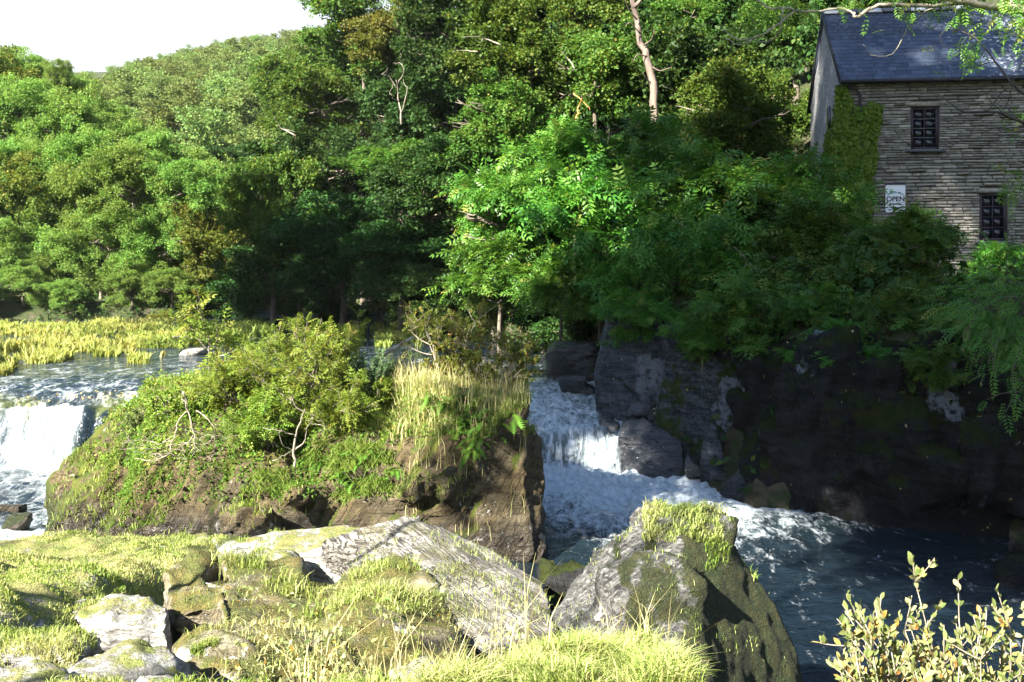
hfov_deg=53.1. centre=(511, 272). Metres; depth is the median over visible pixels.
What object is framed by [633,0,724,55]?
oak tree
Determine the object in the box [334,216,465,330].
broadleaf tree
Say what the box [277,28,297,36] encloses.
tree
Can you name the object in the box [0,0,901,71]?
sky
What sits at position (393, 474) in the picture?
fern
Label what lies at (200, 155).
bank tree
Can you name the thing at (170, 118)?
tree
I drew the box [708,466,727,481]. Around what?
wet rock
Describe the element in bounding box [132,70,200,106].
tree
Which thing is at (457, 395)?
fern
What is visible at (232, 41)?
tree
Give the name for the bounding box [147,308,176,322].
reed bush
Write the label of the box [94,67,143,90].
tree
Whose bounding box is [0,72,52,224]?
bank tree
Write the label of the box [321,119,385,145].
woodland tree
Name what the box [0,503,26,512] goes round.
pool stone
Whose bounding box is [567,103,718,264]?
ash tree
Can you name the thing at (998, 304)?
ash sapling
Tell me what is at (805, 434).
cliff rock
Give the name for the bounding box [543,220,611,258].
bank bush
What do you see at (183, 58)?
tree
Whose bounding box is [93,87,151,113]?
tree
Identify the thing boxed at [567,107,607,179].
woodland tree
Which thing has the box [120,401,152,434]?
bramble
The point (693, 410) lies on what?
mossy crag
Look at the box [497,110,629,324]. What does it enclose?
ash tree
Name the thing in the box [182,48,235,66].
tree
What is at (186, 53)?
tree
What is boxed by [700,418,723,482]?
leaning slab
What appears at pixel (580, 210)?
ash tree
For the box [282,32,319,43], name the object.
tree
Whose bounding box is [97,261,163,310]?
bank bush
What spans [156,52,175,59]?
tree
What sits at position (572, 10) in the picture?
oak tree
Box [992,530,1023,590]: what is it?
shore rock
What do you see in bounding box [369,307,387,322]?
bank rock
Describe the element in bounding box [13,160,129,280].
bank tree
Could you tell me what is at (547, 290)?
ash tree
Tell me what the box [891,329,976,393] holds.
shrub
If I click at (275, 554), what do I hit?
pale rock
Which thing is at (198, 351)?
ledge rock
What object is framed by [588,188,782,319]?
ash tree
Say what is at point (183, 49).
tree
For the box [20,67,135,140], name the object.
bank tree
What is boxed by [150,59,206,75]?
tree
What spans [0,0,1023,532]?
terrain
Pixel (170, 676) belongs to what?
pale rock
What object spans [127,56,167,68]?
tree
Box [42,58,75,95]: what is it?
bank tree
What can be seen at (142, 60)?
tree
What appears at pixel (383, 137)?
woodland tree
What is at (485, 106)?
oak tree
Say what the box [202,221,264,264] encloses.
tree
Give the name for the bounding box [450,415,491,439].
fern
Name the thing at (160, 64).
tree
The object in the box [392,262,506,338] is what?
broadleaf tree
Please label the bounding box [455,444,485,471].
fern
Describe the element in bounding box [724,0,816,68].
oak tree
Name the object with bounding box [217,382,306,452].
rowan bush
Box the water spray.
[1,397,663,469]
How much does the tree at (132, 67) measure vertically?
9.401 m
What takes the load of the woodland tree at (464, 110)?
on the terrain at (760, 494)
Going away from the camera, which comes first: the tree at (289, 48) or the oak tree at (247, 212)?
the oak tree at (247, 212)
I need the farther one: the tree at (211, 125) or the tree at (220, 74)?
the tree at (220, 74)
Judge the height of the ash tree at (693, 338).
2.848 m
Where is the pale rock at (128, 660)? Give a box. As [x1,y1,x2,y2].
[67,639,190,681]
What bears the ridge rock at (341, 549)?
on the rocky bank
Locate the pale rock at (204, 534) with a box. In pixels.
[158,532,211,547]
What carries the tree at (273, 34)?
on the terrain at (760, 494)
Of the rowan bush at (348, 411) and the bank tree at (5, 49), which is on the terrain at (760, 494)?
the bank tree at (5, 49)
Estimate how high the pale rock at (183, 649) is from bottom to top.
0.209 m
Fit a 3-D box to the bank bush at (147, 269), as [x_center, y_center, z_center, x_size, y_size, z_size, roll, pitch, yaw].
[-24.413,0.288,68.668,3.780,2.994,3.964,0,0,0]
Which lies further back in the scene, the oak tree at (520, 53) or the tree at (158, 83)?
the tree at (158, 83)
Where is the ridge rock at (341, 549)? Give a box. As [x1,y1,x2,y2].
[321,515,557,667]
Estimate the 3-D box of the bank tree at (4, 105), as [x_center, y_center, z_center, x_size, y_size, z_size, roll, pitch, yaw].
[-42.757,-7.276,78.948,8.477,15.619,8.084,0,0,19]
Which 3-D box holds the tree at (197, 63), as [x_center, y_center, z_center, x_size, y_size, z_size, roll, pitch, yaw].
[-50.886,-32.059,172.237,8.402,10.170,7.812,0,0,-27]
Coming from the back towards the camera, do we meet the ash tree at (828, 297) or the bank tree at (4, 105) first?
the bank tree at (4, 105)
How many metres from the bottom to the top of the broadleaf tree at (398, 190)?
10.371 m
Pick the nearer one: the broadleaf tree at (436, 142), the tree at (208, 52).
the broadleaf tree at (436, 142)
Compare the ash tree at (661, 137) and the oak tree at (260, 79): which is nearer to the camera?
the ash tree at (661, 137)
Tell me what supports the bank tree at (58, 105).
on the terrain at (760, 494)
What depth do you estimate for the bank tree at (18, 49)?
88.86 m
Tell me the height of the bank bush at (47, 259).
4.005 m
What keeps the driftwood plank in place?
in the river water
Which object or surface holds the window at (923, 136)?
in the stone mill
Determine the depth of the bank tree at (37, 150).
73.56 m
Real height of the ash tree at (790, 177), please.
4.370 m
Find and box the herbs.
[222,581,538,681]
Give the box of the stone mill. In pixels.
[807,4,1023,289]
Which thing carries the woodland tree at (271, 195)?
on the terrain at (760, 494)
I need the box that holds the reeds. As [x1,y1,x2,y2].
[0,314,425,375]
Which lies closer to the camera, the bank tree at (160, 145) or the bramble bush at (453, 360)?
the bramble bush at (453, 360)
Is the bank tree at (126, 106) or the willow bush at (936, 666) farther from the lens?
the bank tree at (126, 106)
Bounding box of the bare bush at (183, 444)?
[121,390,243,462]
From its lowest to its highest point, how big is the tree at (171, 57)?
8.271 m
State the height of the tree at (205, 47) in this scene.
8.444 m
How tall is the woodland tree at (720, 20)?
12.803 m
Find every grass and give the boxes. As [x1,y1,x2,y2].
[44,348,538,542]
[234,556,716,681]
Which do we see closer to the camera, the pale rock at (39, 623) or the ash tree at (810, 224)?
the pale rock at (39, 623)
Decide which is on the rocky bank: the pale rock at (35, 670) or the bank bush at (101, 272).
the pale rock at (35, 670)
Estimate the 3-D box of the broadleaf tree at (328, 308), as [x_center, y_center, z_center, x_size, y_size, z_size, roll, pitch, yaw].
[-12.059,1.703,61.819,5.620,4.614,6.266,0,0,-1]
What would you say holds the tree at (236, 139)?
on the terrain at (760, 494)
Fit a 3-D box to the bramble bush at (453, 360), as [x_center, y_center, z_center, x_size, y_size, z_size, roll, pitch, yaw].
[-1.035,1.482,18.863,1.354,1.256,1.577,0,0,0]
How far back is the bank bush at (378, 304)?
67.89 m
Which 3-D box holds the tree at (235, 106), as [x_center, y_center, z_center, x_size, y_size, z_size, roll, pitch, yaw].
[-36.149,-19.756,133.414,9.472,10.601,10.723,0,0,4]
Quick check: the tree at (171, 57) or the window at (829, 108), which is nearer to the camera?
the window at (829, 108)
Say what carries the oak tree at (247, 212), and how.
on the terrain at (760, 494)
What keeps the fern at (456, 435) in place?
on the island rock at (517, 535)
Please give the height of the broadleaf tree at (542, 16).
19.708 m
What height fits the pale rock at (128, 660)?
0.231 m
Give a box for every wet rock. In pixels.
[545,340,599,380]
[558,374,594,395]
[598,411,619,430]
[626,401,654,420]
[684,452,700,478]
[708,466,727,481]
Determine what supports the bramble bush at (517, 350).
on the island rock at (517, 535)
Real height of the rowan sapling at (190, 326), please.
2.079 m
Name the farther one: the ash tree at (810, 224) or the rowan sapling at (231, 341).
the ash tree at (810, 224)
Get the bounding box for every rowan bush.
[178,338,303,414]
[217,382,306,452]
[230,311,381,434]
[287,306,371,393]
[292,385,376,438]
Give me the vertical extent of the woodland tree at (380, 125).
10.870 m
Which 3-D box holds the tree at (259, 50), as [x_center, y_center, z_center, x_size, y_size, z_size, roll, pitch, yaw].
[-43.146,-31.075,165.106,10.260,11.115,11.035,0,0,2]
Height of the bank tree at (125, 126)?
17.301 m
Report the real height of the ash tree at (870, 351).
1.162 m
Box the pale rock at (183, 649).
[177,645,211,661]
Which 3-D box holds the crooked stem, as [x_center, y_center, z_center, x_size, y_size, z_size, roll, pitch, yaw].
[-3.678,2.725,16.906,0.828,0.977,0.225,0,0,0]
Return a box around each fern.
[296,461,328,474]
[330,469,359,492]
[341,450,377,473]
[370,463,404,480]
[415,393,446,413]
[435,400,457,415]
[442,422,469,439]
[446,411,476,431]
[448,388,478,403]
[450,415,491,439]
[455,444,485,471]
[457,427,506,458]
[463,403,487,413]
[476,409,500,432]
[499,412,526,433]
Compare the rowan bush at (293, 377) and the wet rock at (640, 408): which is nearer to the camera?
the rowan bush at (293, 377)
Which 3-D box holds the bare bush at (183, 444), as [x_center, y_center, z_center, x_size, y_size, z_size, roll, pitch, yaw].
[-5.482,2.600,17.047,2.048,1.273,0.379,0,0,0]
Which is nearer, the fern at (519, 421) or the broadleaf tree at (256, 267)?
the fern at (519, 421)
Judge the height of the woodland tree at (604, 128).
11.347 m
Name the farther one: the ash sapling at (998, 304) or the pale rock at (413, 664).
the ash sapling at (998, 304)
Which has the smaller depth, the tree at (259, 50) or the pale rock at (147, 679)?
the pale rock at (147, 679)
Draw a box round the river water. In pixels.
[0,308,1023,681]
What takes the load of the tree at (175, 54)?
on the terrain at (760, 494)
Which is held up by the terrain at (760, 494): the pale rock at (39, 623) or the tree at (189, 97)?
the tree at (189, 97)
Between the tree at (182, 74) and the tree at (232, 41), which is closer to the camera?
the tree at (182, 74)
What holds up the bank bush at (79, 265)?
on the terrain at (760, 494)
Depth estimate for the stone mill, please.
30.70 m
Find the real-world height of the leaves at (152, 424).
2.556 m
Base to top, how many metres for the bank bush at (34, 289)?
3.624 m
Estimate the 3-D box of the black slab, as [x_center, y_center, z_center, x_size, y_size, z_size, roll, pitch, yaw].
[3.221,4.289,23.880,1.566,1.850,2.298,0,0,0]
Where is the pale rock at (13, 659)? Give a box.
[0,631,101,668]
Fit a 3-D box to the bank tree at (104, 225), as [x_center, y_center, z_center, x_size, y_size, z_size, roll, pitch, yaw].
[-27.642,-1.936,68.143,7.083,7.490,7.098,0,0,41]
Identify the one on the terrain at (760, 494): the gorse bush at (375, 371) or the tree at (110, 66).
the tree at (110, 66)
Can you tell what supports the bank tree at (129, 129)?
on the terrain at (760, 494)
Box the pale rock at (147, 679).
[136,676,169,681]
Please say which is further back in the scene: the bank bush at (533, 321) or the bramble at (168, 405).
the bank bush at (533, 321)
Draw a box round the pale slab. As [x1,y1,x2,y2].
[212,525,360,584]
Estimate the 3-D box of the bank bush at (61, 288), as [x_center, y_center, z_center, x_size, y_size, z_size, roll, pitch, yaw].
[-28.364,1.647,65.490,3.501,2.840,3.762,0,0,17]
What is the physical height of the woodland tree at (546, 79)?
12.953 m
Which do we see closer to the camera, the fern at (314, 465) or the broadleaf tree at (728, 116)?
the fern at (314, 465)
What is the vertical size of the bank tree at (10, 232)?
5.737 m
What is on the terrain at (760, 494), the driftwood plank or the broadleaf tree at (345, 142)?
the broadleaf tree at (345, 142)
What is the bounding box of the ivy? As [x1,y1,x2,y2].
[821,83,884,237]
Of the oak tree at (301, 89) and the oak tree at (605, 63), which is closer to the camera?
the oak tree at (605, 63)
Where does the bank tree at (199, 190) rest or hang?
on the terrain at (760, 494)
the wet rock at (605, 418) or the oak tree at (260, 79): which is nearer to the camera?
the wet rock at (605, 418)
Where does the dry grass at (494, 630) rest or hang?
on the rocky bank
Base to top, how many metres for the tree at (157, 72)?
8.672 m
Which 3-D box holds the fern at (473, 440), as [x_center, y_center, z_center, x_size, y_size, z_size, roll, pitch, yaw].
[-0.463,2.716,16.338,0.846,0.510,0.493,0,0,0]
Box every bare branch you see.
[274,117,295,136]
[468,36,500,45]
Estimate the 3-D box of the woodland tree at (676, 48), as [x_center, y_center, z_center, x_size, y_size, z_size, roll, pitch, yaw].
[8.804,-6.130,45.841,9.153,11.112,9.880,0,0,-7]
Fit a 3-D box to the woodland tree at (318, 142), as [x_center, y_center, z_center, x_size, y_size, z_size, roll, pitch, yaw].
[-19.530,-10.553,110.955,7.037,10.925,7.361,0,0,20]
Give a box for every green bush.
[207,369,254,416]
[355,375,396,410]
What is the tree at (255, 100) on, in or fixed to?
on the terrain at (760, 494)
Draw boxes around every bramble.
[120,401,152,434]
[141,376,209,421]
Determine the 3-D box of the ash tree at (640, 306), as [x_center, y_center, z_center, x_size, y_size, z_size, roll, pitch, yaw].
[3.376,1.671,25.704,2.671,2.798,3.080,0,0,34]
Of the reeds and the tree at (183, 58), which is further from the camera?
the tree at (183, 58)
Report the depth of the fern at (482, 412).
16.57 m
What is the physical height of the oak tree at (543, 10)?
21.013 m
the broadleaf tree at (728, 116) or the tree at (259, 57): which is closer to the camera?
the broadleaf tree at (728, 116)
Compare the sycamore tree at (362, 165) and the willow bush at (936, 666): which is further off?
the sycamore tree at (362, 165)
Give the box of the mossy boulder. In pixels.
[550,503,802,681]
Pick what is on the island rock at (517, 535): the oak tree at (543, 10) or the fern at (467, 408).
the fern at (467, 408)
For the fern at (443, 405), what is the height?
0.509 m
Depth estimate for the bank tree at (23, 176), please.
68.80 m
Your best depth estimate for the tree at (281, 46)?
191.70 m
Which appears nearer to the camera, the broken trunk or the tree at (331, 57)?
the broken trunk
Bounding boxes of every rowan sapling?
[168,284,234,374]
[211,329,260,359]
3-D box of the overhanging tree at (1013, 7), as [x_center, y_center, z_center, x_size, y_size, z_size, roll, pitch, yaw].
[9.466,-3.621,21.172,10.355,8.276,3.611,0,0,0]
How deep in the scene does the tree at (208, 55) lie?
185.85 m
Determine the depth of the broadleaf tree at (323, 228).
57.02 m
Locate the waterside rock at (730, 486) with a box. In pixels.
[719,469,747,501]
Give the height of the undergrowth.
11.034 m
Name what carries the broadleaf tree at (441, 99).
on the terrain at (760, 494)
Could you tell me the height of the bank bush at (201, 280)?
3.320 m
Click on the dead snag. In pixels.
(398, 94)
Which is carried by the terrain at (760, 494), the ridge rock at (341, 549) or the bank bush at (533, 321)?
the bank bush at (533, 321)
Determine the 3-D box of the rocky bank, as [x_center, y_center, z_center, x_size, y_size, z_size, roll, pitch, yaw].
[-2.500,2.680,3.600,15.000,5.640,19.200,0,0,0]
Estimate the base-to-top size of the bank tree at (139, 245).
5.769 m
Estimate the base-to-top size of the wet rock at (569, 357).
1.461 m
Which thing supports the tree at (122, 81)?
on the terrain at (760, 494)
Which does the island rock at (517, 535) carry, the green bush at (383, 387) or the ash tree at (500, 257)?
the green bush at (383, 387)
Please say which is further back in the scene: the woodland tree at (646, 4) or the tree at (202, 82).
the tree at (202, 82)
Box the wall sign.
[885,183,905,211]
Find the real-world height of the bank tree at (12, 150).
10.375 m
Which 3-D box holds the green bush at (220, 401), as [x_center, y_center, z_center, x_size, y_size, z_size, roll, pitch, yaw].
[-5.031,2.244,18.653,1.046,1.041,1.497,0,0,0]
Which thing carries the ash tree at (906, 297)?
on the terrain at (760, 494)
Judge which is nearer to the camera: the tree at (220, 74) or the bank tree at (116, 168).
the bank tree at (116, 168)
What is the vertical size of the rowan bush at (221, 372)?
1.549 m
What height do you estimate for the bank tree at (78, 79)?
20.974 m
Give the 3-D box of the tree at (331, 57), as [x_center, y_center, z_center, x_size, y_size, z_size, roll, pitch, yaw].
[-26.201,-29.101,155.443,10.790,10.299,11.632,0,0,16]
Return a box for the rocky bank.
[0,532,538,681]
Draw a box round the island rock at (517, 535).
[43,370,547,562]
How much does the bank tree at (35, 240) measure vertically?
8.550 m
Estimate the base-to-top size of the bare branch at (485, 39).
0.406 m
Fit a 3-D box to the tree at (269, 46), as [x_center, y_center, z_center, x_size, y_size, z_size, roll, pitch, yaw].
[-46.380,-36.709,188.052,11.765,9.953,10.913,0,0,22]
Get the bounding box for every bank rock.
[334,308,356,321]
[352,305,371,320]
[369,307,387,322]
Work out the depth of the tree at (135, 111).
132.55 m
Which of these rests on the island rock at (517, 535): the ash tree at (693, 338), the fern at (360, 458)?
the fern at (360, 458)
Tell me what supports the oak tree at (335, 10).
on the terrain at (760, 494)
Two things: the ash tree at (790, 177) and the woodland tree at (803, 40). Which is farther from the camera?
the woodland tree at (803, 40)
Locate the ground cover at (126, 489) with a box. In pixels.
[113,390,494,504]
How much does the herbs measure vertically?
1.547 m
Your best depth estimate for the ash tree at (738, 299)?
22.63 m
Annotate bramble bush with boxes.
[392,296,515,374]
[420,320,489,379]
[460,324,542,389]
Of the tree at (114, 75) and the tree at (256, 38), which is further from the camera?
the tree at (256, 38)
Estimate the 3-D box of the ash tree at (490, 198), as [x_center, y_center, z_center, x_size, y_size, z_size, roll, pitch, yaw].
[-0.117,-0.539,37.884,5.504,9.158,6.330,0,0,-6]
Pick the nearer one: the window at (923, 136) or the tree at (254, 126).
the window at (923, 136)
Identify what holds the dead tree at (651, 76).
on the terrain at (760, 494)
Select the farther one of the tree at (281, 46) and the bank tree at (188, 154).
the tree at (281, 46)
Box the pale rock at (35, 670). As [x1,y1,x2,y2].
[0,659,71,681]
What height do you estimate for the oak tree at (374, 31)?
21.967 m
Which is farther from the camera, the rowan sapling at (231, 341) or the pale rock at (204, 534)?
the rowan sapling at (231, 341)
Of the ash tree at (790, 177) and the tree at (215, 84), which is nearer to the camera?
the ash tree at (790, 177)
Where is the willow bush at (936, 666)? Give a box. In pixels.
[812,551,1023,681]
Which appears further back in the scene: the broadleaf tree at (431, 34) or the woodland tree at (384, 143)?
the woodland tree at (384, 143)
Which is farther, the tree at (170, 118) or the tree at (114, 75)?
the tree at (114, 75)
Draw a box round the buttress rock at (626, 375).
[594,301,674,422]
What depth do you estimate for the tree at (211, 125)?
122.70 m
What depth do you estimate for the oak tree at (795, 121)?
40.18 m
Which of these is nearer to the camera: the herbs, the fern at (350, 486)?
the herbs
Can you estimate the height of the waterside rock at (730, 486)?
1.394 m
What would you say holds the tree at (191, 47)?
on the terrain at (760, 494)
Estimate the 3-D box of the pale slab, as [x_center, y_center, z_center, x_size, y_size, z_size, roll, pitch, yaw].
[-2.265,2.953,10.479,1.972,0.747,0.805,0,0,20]
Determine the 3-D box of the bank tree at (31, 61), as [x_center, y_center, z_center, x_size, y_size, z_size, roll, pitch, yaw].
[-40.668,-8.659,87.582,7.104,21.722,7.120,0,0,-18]
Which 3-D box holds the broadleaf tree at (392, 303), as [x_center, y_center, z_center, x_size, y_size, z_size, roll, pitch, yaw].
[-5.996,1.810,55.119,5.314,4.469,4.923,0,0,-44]
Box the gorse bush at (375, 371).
[336,348,393,398]
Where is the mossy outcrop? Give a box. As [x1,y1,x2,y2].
[163,549,470,681]
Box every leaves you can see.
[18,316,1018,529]
[82,367,267,469]
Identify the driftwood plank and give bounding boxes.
[381,336,413,356]
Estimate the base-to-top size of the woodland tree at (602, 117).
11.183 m
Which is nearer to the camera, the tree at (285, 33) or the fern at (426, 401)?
the fern at (426, 401)
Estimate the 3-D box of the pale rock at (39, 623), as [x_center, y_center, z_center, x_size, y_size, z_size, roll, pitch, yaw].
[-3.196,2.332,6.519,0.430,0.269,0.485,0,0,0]
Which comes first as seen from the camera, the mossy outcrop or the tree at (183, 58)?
the mossy outcrop
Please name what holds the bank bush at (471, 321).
on the terrain at (760, 494)
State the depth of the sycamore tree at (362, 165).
50.88 m
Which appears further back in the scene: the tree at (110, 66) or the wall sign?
the tree at (110, 66)
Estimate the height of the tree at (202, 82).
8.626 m
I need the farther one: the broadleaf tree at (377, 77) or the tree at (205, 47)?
the tree at (205, 47)
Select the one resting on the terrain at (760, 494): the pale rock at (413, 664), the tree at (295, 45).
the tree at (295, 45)
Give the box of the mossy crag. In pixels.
[654,309,759,461]
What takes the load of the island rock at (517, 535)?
on the terrain at (760, 494)
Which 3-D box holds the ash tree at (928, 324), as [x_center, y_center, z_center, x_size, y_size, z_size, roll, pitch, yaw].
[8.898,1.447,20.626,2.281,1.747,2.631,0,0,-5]
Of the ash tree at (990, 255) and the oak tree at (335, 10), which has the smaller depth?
the ash tree at (990, 255)
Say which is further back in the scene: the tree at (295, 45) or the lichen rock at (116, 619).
the tree at (295, 45)
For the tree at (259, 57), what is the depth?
148.55 m
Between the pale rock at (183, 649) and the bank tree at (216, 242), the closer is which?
the pale rock at (183, 649)
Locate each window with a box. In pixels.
[827,106,830,133]
[911,106,938,148]
[979,193,1006,240]
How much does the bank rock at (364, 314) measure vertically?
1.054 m
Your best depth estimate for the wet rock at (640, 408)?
24.33 m
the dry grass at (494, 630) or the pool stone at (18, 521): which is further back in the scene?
the pool stone at (18, 521)
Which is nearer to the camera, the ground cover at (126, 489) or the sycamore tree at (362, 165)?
the ground cover at (126, 489)
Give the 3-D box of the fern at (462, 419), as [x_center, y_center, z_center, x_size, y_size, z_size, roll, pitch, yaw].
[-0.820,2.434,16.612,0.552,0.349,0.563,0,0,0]
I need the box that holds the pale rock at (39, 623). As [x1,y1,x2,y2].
[35,621,44,627]
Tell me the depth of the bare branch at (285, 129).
60.20 m
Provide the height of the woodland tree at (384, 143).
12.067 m
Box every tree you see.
[0,43,43,92]
[0,43,50,67]
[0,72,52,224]
[0,83,21,143]
[0,135,55,215]
[0,150,70,231]
[0,165,28,223]
[0,199,100,302]
[0,213,34,293]
[1,44,72,184]
[2,132,66,226]
[7,84,109,147]
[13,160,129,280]
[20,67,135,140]
[30,111,155,246]
[33,58,99,138]
[40,189,164,298]
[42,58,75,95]
[76,127,185,241]
[81,73,110,92]
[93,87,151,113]
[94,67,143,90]
[95,118,165,138]
[98,116,168,254]
[99,66,166,96]
[99,215,203,287]
[100,100,138,123]
[100,127,195,210]
[101,100,159,125]
[105,61,170,108]
[105,64,119,71]
[124,55,169,70]
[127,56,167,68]
[127,59,154,75]
[128,98,209,145]
[132,57,170,63]
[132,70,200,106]
[138,156,226,297]
[145,146,232,231]
[146,68,179,76]
[149,63,211,105]
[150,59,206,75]
[151,199,254,283]
[155,74,222,134]
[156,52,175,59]
[158,56,173,63]
[161,51,188,61]
[165,52,194,59]
[169,104,247,151]
[170,50,203,62]
[172,48,191,56]
[175,144,215,228]
[180,67,244,111]
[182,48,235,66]
[184,44,206,51]
[184,47,231,62]
[187,54,231,76]
[192,45,218,50]
[193,68,226,95]
[194,77,261,139]
[202,75,265,120]
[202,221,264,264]
[203,274,277,318]
[205,137,259,171]
[206,230,359,321]
[210,50,263,84]
[210,136,333,322]
[217,44,271,77]
[221,35,266,52]
[224,122,311,152]
[236,34,280,48]
[236,116,378,318]
[240,43,279,52]
[240,173,299,237]
[245,46,320,83]
[245,111,281,137]
[247,35,334,241]
[249,32,287,42]
[250,38,286,51]
[252,61,380,168]
[253,94,291,141]
[256,44,296,60]
[257,186,396,324]
[268,265,357,322]
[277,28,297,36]
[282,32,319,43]
[285,41,316,49]
[291,0,406,304]
[312,138,325,147]
[315,44,355,81]
[318,28,448,219]
[320,137,375,204]
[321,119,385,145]
[328,137,423,322]
[333,0,418,220]
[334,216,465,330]
[335,139,388,200]
[345,270,439,324]
[346,57,479,192]
[350,118,383,201]
[358,143,489,335]
[376,131,396,142]
[388,0,518,242]
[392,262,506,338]
[404,122,522,337]
[418,74,534,170]
[420,228,535,355]
[432,66,568,339]
[434,133,579,351]
[440,0,601,177]
[458,0,554,184]
[490,21,591,140]
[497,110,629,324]
[499,247,603,339]
[509,137,694,342]
[527,2,593,33]
[541,0,663,139]
[542,10,664,181]
[549,113,623,139]
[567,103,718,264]
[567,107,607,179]
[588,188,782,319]
[588,284,686,348]
[590,0,763,74]
[592,41,741,126]
[606,5,808,220]
[620,129,779,257]
[625,0,670,122]
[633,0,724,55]
[654,308,732,373]
[669,45,810,174]
[682,260,817,360]
[695,0,839,155]
[705,189,918,296]
[708,142,893,294]
[723,0,1023,221]
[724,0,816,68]
[744,66,810,215]
[769,276,871,334]
[771,315,892,368]
[777,0,985,79]
[840,195,977,301]
[846,275,969,331]
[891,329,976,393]
[913,302,1010,347]
[941,237,1023,299]
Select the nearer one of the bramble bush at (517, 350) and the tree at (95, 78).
the bramble bush at (517, 350)
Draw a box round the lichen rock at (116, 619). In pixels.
[72,593,171,653]
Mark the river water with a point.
(808, 568)
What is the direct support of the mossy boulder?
on the terrain at (760, 494)
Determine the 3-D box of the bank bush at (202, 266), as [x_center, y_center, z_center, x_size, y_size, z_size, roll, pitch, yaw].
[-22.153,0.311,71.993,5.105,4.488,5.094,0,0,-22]
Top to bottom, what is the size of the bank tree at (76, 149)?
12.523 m
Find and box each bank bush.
[0,259,54,308]
[7,248,81,294]
[43,276,99,317]
[66,245,116,290]
[67,243,138,298]
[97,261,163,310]
[128,258,170,281]
[134,261,203,310]
[168,251,229,298]
[171,259,228,303]
[360,284,388,307]
[443,270,497,337]
[503,300,566,338]
[521,229,584,272]
[532,270,597,346]
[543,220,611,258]
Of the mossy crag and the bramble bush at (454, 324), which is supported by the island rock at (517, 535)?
the bramble bush at (454, 324)
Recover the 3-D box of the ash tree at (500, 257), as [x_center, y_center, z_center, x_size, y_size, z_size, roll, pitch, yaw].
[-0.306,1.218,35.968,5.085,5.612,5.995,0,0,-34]
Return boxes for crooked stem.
[263,409,312,466]
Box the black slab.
[617,417,683,477]
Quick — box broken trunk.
[573,93,589,118]
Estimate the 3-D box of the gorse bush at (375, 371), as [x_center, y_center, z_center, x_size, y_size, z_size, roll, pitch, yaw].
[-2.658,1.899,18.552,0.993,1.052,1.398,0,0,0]
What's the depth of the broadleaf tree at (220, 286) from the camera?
66.63 m
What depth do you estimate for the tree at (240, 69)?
152.84 m
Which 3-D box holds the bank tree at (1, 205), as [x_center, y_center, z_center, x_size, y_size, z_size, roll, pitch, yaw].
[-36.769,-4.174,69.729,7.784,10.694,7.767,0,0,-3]
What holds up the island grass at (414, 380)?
on the island rock at (517, 535)
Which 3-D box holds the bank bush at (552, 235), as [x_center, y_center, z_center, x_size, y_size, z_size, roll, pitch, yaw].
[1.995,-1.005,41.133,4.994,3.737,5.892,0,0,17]
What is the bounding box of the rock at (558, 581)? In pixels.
[537,558,585,611]
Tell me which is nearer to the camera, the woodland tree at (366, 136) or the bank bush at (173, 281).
the bank bush at (173, 281)
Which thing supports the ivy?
attached to the stone mill
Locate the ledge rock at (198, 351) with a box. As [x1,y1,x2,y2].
[179,347,207,354]
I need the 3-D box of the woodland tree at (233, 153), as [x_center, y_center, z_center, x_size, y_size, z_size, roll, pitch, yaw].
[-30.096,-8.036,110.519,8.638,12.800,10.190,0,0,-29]
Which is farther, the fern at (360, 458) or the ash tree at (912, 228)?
the ash tree at (912, 228)
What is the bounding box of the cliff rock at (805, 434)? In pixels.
[725,303,1023,535]
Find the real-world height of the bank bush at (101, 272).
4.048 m
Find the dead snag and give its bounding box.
[381,62,407,124]
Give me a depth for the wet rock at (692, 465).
22.39 m
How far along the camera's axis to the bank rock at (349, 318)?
62.54 m
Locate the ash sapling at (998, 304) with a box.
[890,229,1023,434]
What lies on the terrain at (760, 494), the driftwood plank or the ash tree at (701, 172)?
the ash tree at (701, 172)
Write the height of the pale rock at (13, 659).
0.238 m
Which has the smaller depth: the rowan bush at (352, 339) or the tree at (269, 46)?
the rowan bush at (352, 339)
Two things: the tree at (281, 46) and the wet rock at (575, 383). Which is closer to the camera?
the wet rock at (575, 383)
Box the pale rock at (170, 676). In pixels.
[148,674,183,681]
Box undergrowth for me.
[35,219,1023,491]
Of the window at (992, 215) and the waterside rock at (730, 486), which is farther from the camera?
the window at (992, 215)
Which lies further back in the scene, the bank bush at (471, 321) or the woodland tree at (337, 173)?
the woodland tree at (337, 173)
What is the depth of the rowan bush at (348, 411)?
17.12 m
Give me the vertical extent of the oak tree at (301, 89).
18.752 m
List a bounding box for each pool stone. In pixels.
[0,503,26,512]
[2,512,32,530]
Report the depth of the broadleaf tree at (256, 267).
62.39 m
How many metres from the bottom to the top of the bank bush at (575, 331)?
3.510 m
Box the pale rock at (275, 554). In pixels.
[256,549,299,560]
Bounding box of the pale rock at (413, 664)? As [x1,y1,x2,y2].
[386,656,442,681]

